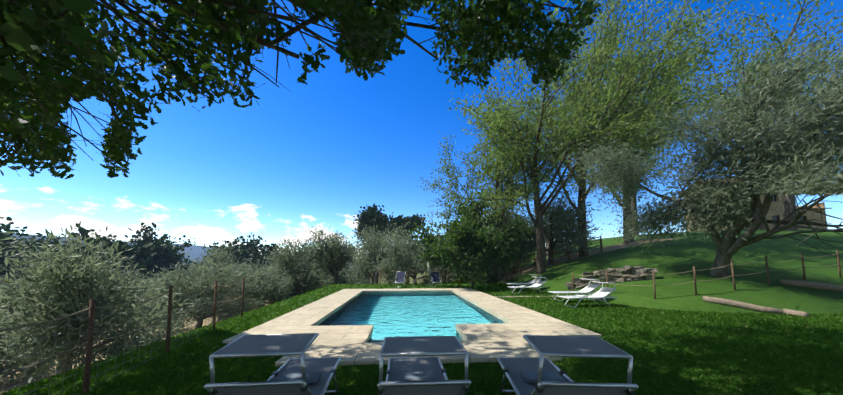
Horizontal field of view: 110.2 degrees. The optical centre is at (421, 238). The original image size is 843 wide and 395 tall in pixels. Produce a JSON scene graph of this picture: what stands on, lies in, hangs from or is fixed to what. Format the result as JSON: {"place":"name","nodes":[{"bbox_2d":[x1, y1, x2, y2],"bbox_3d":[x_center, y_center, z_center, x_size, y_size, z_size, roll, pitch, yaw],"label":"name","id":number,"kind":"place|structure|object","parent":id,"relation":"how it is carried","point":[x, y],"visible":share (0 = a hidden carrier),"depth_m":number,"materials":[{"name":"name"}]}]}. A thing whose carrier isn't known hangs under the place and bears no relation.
{"place":"outdoors","nodes":[
{"label":"outdoors","id":0,"kind":"place"},
{"bbox_2d":[0,0,601,178],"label":"oak tree","id":1,"kind":"object","parent":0,"point":[77,34],"depth_m":4.57,"materials":[{"name":"green plant"}]},
{"bbox_2d":[0,0,440,132],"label":"oak tree leaves","id":2,"kind":"object","parent":1,"relation":"attached to","point":[18,38],"visible":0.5,"depth_m":2.19,"materials":[{"name":"green plant"}]},
{"bbox_2d":[0,229,842,394],"bbox_3d":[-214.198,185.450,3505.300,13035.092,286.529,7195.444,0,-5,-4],"label":"ground","id":3,"kind":"structure","parent":0,"point":[755,289],"depth_m":13.16,"materials":[{"name":"green plant"}]},
{"bbox_2d":[0,283,25,335],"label":"olive grove leaves","id":4,"kind":"object","parent":3,"relation":"on","point":[7,312],"visible":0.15,"depth_m":15.37,"materials":[{"name":"green plant"}]},
{"bbox_2d":[0,281,29,326],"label":"olive grove leaves","id":5,"kind":"object","parent":3,"relation":"on","point":[11,295],"depth_m":23.69,"materials":[{"name":"green plant"}]},
{"bbox_2d":[0,217,43,274],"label":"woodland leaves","id":6,"kind":"object","parent":3,"relation":"on","point":[4,227],"depth_m":71.00,"materials":[{"name":"green plant"}]},
{"bbox_2d":[0,229,55,278],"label":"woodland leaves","id":7,"kind":"object","parent":3,"relation":"on","point":[3,272],"visible":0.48,"depth_m":62.17,"materials":[{"name":"green plant"}]},
{"bbox_2d":[3,231,64,285],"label":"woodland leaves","id":8,"kind":"object","parent":3,"relation":"on","point":[51,242],"depth_m":87.43,"materials":[{"name":"green plant"}]},
{"bbox_2d":[0,275,80,384],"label":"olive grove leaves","id":9,"kind":"object","parent":3,"relation":"on","point":[10,365],"depth_m":10.27,"materials":[{"name":"green plant"}]},
{"bbox_2d":[9,279,94,330],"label":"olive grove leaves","id":10,"kind":"object","parent":3,"relation":"on","point":[36,304],"depth_m":17.48,"materials":[{"name":"green plant"}]},
{"bbox_2d":[46,223,160,280],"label":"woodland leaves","id":11,"kind":"object","parent":3,"relation":"on","point":[138,252],"visible":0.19,"depth_m":57.84,"materials":[{"name":"green plant"}]},
{"bbox_2d":[0,221,207,382],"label":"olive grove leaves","id":12,"kind":"object","parent":3,"relation":"on","point":[85,277],"depth_m":7.95,"materials":[{"name":"green plant"}]},
{"bbox_2d":[99,230,137,272],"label":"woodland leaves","id":13,"kind":"object","parent":3,"relation":"on","point":[110,235],"depth_m":112.74,"materials":[{"name":"green plant"}]},
{"bbox_2d":[0,278,244,394],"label":"fence wire","id":14,"kind":"object","parent":3,"relation":"on","point":[88,356],"visible":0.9,"depth_m":3.67,"materials":[{"name":"metal"}]},
{"bbox_2d":[77,262,197,341],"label":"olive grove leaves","id":15,"kind":"object","parent":3,"relation":"on","point":[138,281],"depth_m":16.34,"materials":[{"name":"green plant"}]},
{"bbox_2d":[115,274,187,325],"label":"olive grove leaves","id":16,"kind":"object","parent":3,"relation":"on","point":[150,285],"depth_m":25.23,"materials":[{"name":"green plant"}]},
{"bbox_2d":[117,222,195,280],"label":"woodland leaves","id":17,"kind":"object","parent":3,"relation":"on","point":[167,254],"depth_m":78.45,"materials":[{"name":"green plant"}]},
{"bbox_2d":[137,234,197,275],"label":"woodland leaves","id":18,"kind":"object","parent":3,"relation":"on","point":[186,244],"depth_m":103.55,"materials":[{"name":"green plant"}]},
{"bbox_2d":[129,253,265,337],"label":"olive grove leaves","id":19,"kind":"object","parent":3,"relation":"on","point":[201,282],"depth_m":15.04,"materials":[{"name":"green plant"}]},
{"bbox_2d":[168,240,245,311],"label":"olive leaves","id":20,"kind":"object","parent":3,"relation":"on","point":[221,254],"depth_m":24.14,"materials":[{"name":"green plant"}]},
{"bbox_2d":[189,260,246,316],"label":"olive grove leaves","id":21,"kind":"object","parent":3,"relation":"on","point":[218,306],"depth_m":22.40,"materials":[{"name":"green plant"}]},
{"bbox_2d":[202,232,267,269],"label":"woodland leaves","id":22,"kind":"object","parent":3,"relation":"on","point":[248,246],"depth_m":90.63,"materials":[{"name":"green plant"}]},
{"bbox_2d":[216,257,294,310],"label":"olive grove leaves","id":23,"kind":"object","parent":3,"relation":"on","point":[262,283],"depth_m":19.51,"materials":[{"name":"green plant"}]},
{"bbox_2d":[239,240,292,269],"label":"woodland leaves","id":24,"kind":"object","parent":3,"relation":"on","point":[257,255],"depth_m":76.33,"materials":[{"name":"green plant"}]},
{"bbox_2d":[235,254,299,297],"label":"olive leaves","id":25,"kind":"object","parent":3,"relation":"on","point":[255,267],"depth_m":27.47,"materials":[{"name":"green plant"}]},
{"bbox_2d":[204,333,341,394],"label":"grey lounger","id":26,"kind":"object","parent":3,"relation":"on","point":[307,376],"visible":1,"depth_m":2.23,"materials":[{"name":"grey fabric"}]},
{"bbox_2d":[261,257,319,303],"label":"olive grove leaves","id":27,"kind":"object","parent":3,"relation":"on","point":[295,291],"depth_m":25.66,"materials":[{"name":"green plant"}]},
{"bbox_2d":[249,234,336,294],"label":"olive leaves","id":28,"kind":"object","parent":3,"relation":"on","point":[286,255],"depth_m":24.17,"materials":[{"name":"green plant"}]},
{"bbox_2d":[304,263,329,293],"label":"olive grove leaves","id":29,"kind":"object","parent":3,"relation":"on","point":[318,282],"depth_m":31.56,"materials":[{"name":"green plant"}]},
{"bbox_2d":[300,262,339,287],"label":"olive leaves","id":30,"kind":"object","parent":3,"relation":"on","point":[329,281],"depth_m":34.31,"materials":[{"name":"green plant"}]},
{"bbox_2d":[305,225,360,284],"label":"olive leaves","id":31,"kind":"object","parent":3,"relation":"on","point":[339,253],"depth_m":27.44,"materials":[{"name":"green plant"}]},
{"bbox_2d":[319,262,360,283],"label":"olive leaves","id":32,"kind":"object","parent":3,"relation":"on","point":[347,279],"depth_m":36.73,"materials":[{"name":"green plant"}]},
{"bbox_2d":[351,271,361,283],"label":"olive grove leaves","id":33,"kind":"object","parent":3,"relation":"on","point":[358,281],"depth_m":54.36,"materials":[{"name":"green plant"}]},
{"bbox_2d":[346,231,391,283],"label":"olive leaves","id":34,"kind":"object","parent":3,"relation":"on","point":[365,273],"depth_m":34.32,"materials":[{"name":"green plant"}]},
{"bbox_2d":[344,221,420,283],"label":"olive leaves","id":35,"kind":"object","parent":3,"relation":"on","point":[396,260],"depth_m":25.08,"materials":[{"name":"green plant"}]},
{"bbox_2d":[353,203,429,282],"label":"tree","id":36,"kind":"object","parent":3,"relation":"on","point":[370,216],"depth_m":67.38,"materials":[{"name":"green plant"}]},
{"bbox_2d":[395,272,404,286],"bbox_3d":[-1.426,2.789,19.862,0.616,1.024,0.998,0,-5,2],"label":"deck chair","id":37,"kind":"object","parent":3,"relation":"on","point":[400,277],"visible":0.88,"depth_m":20.06,"materials":[{"name":"fabric"}]},
{"bbox_2d":[381,246,423,283],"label":"olive leaves","id":38,"kind":"object","parent":3,"relation":"on","point":[405,273],"depth_m":37.85,"materials":[{"name":"green plant"}]},
{"bbox_2d":[223,288,601,366],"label":"pool deck","id":39,"kind":"structure","parent":3,"relation":"on","point":[483,343],"depth_m":6.44,"materials":[{"name":"stone"}]},
{"bbox_2d":[368,231,458,283],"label":"olive leaves","id":40,"kind":"object","parent":3,"relation":"on","point":[428,278],"depth_m":28.28,"materials":[{"name":"green plant"}]},
{"bbox_2d":[0,282,842,394],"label":"lawn grass","id":41,"kind":"structure","parent":3,"relation":"on","point":[807,359],"depth_m":4.68,"materials":[{"name":"green plant"}]},
{"bbox_2d":[377,336,470,394],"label":"grey lounger","id":42,"kind":"object","parent":3,"relation":"on","point":[418,376],"visible":1,"depth_m":2.23,"materials":[{"name":"grey fabric"}]},
{"bbox_2d":[413,231,444,274],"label":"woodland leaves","id":43,"kind":"object","parent":3,"relation":"on","point":[423,246],"visible":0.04,"depth_m":82.98,"materials":[{"name":"green plant"}]},
{"bbox_2d":[430,271,441,286],"bbox_3d":[0.976,2.811,20.112,0.616,1.024,0.998,1,-5,-9],"label":"deck chair","id":44,"kind":"object","parent":3,"relation":"on","point":[435,277],"visible":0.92,"depth_m":20.32,"materials":[{"name":"blue fabric"}]},
{"bbox_2d":[440,263,467,283],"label":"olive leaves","id":45,"kind":"object","parent":3,"relation":"on","point":[448,277],"depth_m":30.41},
{"bbox_2d":[447,277,466,283],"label":"shrub leaves","id":46,"kind":"object","parent":3,"relation":"on","point":[457,280],"depth_m":27.13,"materials":[{"name":"green plant"}]},
{"bbox_2d":[411,237,503,283],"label":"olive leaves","id":47,"kind":"object","parent":3,"relation":"on","point":[419,264],"depth_m":25.97,"materials":[{"name":"green plant"}]},
{"bbox_2d":[380,257,536,284],"bbox_3d":[2.897,2.495,21.591,11.810,2.390,0.113,1,-5,-6],"label":"fence rope","id":48,"kind":"object","parent":3,"relation":"on","point":[407,269],"visible":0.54,"depth_m":21.42,"materials":[{"name":"brown wood"}]},
{"bbox_2d":[438,216,491,241],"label":"woodland leaves","id":49,"kind":"object","parent":3,"relation":"on","point":[450,235],"visible":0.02,"depth_m":78.03,"materials":[{"name":"green plant"}]},
{"bbox_2d":[408,191,533,289],"bbox_3d":[3.670,0.322,20.220,9.961,7.549,6.881,4,-6,-37],"label":"corner tree","id":50,"kind":"object","parent":3,"relation":"on","point":[456,251],"depth_m":18.98,"materials":[{"name":"green plant"}]},
{"bbox_2d":[464,268,495,283],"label":"shrub leaves","id":51,"kind":"object","parent":3,"relation":"on","point":[478,281],"depth_m":24.06,"materials":[{"name":"green plant"}]},
{"bbox_2d":[416,86,568,282],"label":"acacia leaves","id":52,"kind":"object","parent":3,"relation":"on","point":[513,187],"depth_m":24.61,"materials":[{"name":"green plant"}]},
{"bbox_2d":[490,229,531,277],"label":"olive leaves","id":53,"kind":"object","parent":3,"relation":"on","point":[524,259],"depth_m":26.83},
{"bbox_2d":[491,210,549,272],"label":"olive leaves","id":54,"kind":"object","parent":3,"relation":"on","point":[532,247],"depth_m":25.48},
{"bbox_2d":[505,274,542,289],"bbox_3d":[5.795,2.487,16.689,1.916,0.862,0.677,0,-5,-4],"label":"white lounger","id":55,"kind":"object","parent":3,"relation":"on","point":[534,281],"visible":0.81,"depth_m":16.73,"materials":[{"name":"white"}]},
{"bbox_2d":[494,296,557,297],"bbox_3d":[5.178,2.744,13.751,3.765,0.050,0.180,0,-5,-5],"label":"stone kerb strip","id":56,"kind":"object","parent":3,"relation":"on","point":[519,296],"visible":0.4,"depth_m":13.63,"materials":[{"name":"beige stone"}]},
{"bbox_2d":[508,277,547,293],"bbox_3d":[5.530,2.462,15.380,1.916,0.862,0.677,1,-5,-9],"label":"white lounger","id":57,"kind":"object","parent":3,"relation":"on","point":[538,284],"visible":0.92,"depth_m":15.24,"materials":[{"name":"white"}]},
{"bbox_2d":[532,200,568,258],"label":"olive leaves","id":58,"kind":"object","parent":3,"relation":"on","point":[555,249],"depth_m":28.23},
{"bbox_2d":[501,187,600,264],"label":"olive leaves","id":59,"kind":"object","parent":3,"relation":"on","point":[569,225],"depth_m":22.40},
{"bbox_2d":[502,236,602,275],"bbox_3d":[11.581,1.756,26.295,8.587,3.864,0.187,-1,-5,10],"label":"fence rail","id":60,"kind":"object","parent":3,"relation":"on","point":[555,252],"visible":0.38,"depth_m":26.22,"materials":[{"name":"brown wood"}]},
{"bbox_2d":[505,238,602,279],"bbox_3d":[10.366,1.807,23.237,7.362,3.565,0.161,-1,-5,10],"label":"fence rail","id":61,"kind":"object","parent":3,"relation":"on","point":[552,257],"visible":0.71,"depth_m":23.21,"materials":[{"name":"brown wood"}]},
{"bbox_2d":[496,335,637,394],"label":"grey lounger","id":62,"kind":"object","parent":3,"relation":"on","point":[541,375],"visible":1,"depth_m":2.25,"materials":[{"name":"grey fabric"}]},
{"bbox_2d":[436,0,704,273],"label":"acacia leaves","id":63,"kind":"object","parent":3,"relation":"on","point":[503,121],"depth_m":19.21,"materials":[{"name":"green plant"}]},
{"bbox_2d":[548,278,600,300],"bbox_3d":[6.242,2.104,12.009,1.916,0.881,0.677,0,-5,-2],"label":"white lounger","id":64,"kind":"object","parent":3,"relation":"on","point":[589,288],"visible":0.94,"depth_m":11.95,"materials":[{"name":"white"}]},
{"bbox_2d":[558,281,617,307],"bbox_3d":[6.069,2.050,10.775,1.916,0.881,0.677,0,-5,-6],"label":"white lounger","id":65,"kind":"object","parent":3,"relation":"on","point":[603,292],"visible":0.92,"depth_m":10.70,"materials":[{"name":"white"}]},
{"bbox_2d":[466,0,751,256],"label":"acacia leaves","id":66,"kind":"object","parent":3,"relation":"on","point":[666,71],"depth_m":19.33,"materials":[{"name":"green plant"}]},
{"bbox_2d":[565,266,657,289],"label":"dry stone wall","id":67,"kind":"structure","parent":3,"relation":"on","point":[641,272],"depth_m":13.55,"materials":[{"name":"grey stone"}]},
{"bbox_2d":[561,73,707,237],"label":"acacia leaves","id":68,"kind":"object","parent":3,"relation":"on","point":[658,145],"depth_m":34.32,"materials":[{"name":"green plant"}]},
{"bbox_2d":[525,0,782,243],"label":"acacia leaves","id":69,"kind":"object","parent":3,"relation":"on","point":[675,47],"depth_m":20.98,"materials":[{"name":"green plant"}]},
{"bbox_2d":[602,60,714,234],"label":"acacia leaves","id":70,"kind":"object","parent":3,"relation":"on","point":[671,162],"depth_m":41.95,"materials":[{"name":"green plant"}]},
{"bbox_2d":[558,8,842,276],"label":"tree","id":71,"kind":"object","parent":3,"relation":"on","point":[811,177],"depth_m":10.52,"materials":[{"name":"green plant"}]},
{"bbox_2d":[572,250,842,298],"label":"fence","id":72,"kind":"object","parent":3,"relation":"on","point":[803,267],"visible":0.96,"depth_m":11.24,"materials":[{"name":"brown wood"}]},
{"bbox_2d":[702,296,782,314],"bbox_3d":[10.300,2.171,9.518,0.228,0.461,1.753,5,-7,-45],"label":"old log","id":73,"kind":"object","parent":3,"relation":"on","point":[742,305],"visible":0.83,"depth_m":9.43,"materials":[{"name":"brown wood"}]},
{"bbox_2d":[661,45,840,229],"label":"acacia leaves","id":74,"kind":"object","parent":3,"relation":"on","point":[716,74],"depth_m":39.43,"materials":[{"name":"green plant"}]},
{"bbox_2d":[669,0,842,230],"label":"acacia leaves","id":75,"kind":"object","parent":3,"relation":"on","point":[765,47],"depth_m":30.40,"materials":[{"name":"green plant"}]},
{"bbox_2d":[681,179,831,231],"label":"farmhouse","id":76,"kind":"object","parent":3,"relation":"on","point":[775,211],"visible":0.08,"depth_m":41.90,"materials":[{"name":"stone"}]},
{"bbox_2d":[783,309,809,316],"bbox_3d":[11.112,2.247,8.755,0.207,0.212,0.648,-1,-5,9],"label":"old log","id":77,"kind":"object","parent":3,"relation":"on","point":[793,312],"visible":0.54,"depth_m":8.68,"materials":[{"name":"brown wood"}]},
{"bbox_2d":[779,279,842,291],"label":"old log","id":78,"kind":"object","parent":3,"relation":"on","point":[818,285],"visible":0.88,"depth_m":10.74,"materials":[{"name":"wood"}]},
{"bbox_2d":[0,0,842,257],"label":"sky","id":79,"kind":"structure","parent":0,"point":[301,158],"materials":[{"name":"blue"}]},
{"bbox_3d":[-0.407,3.259,10.898,5.060,1.400,10.860,0,-5,-4],"label":"pool basin","id":80,"kind":"object","parent":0,"visible":0},
{"bbox_2d":[316,292,505,342],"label":"pool water","id":81,"kind":"structure","parent":80,"relation":"in","point":[395,314],"depth_m":9.18,"materials":[{"name":"blue liquid"}]}
]}

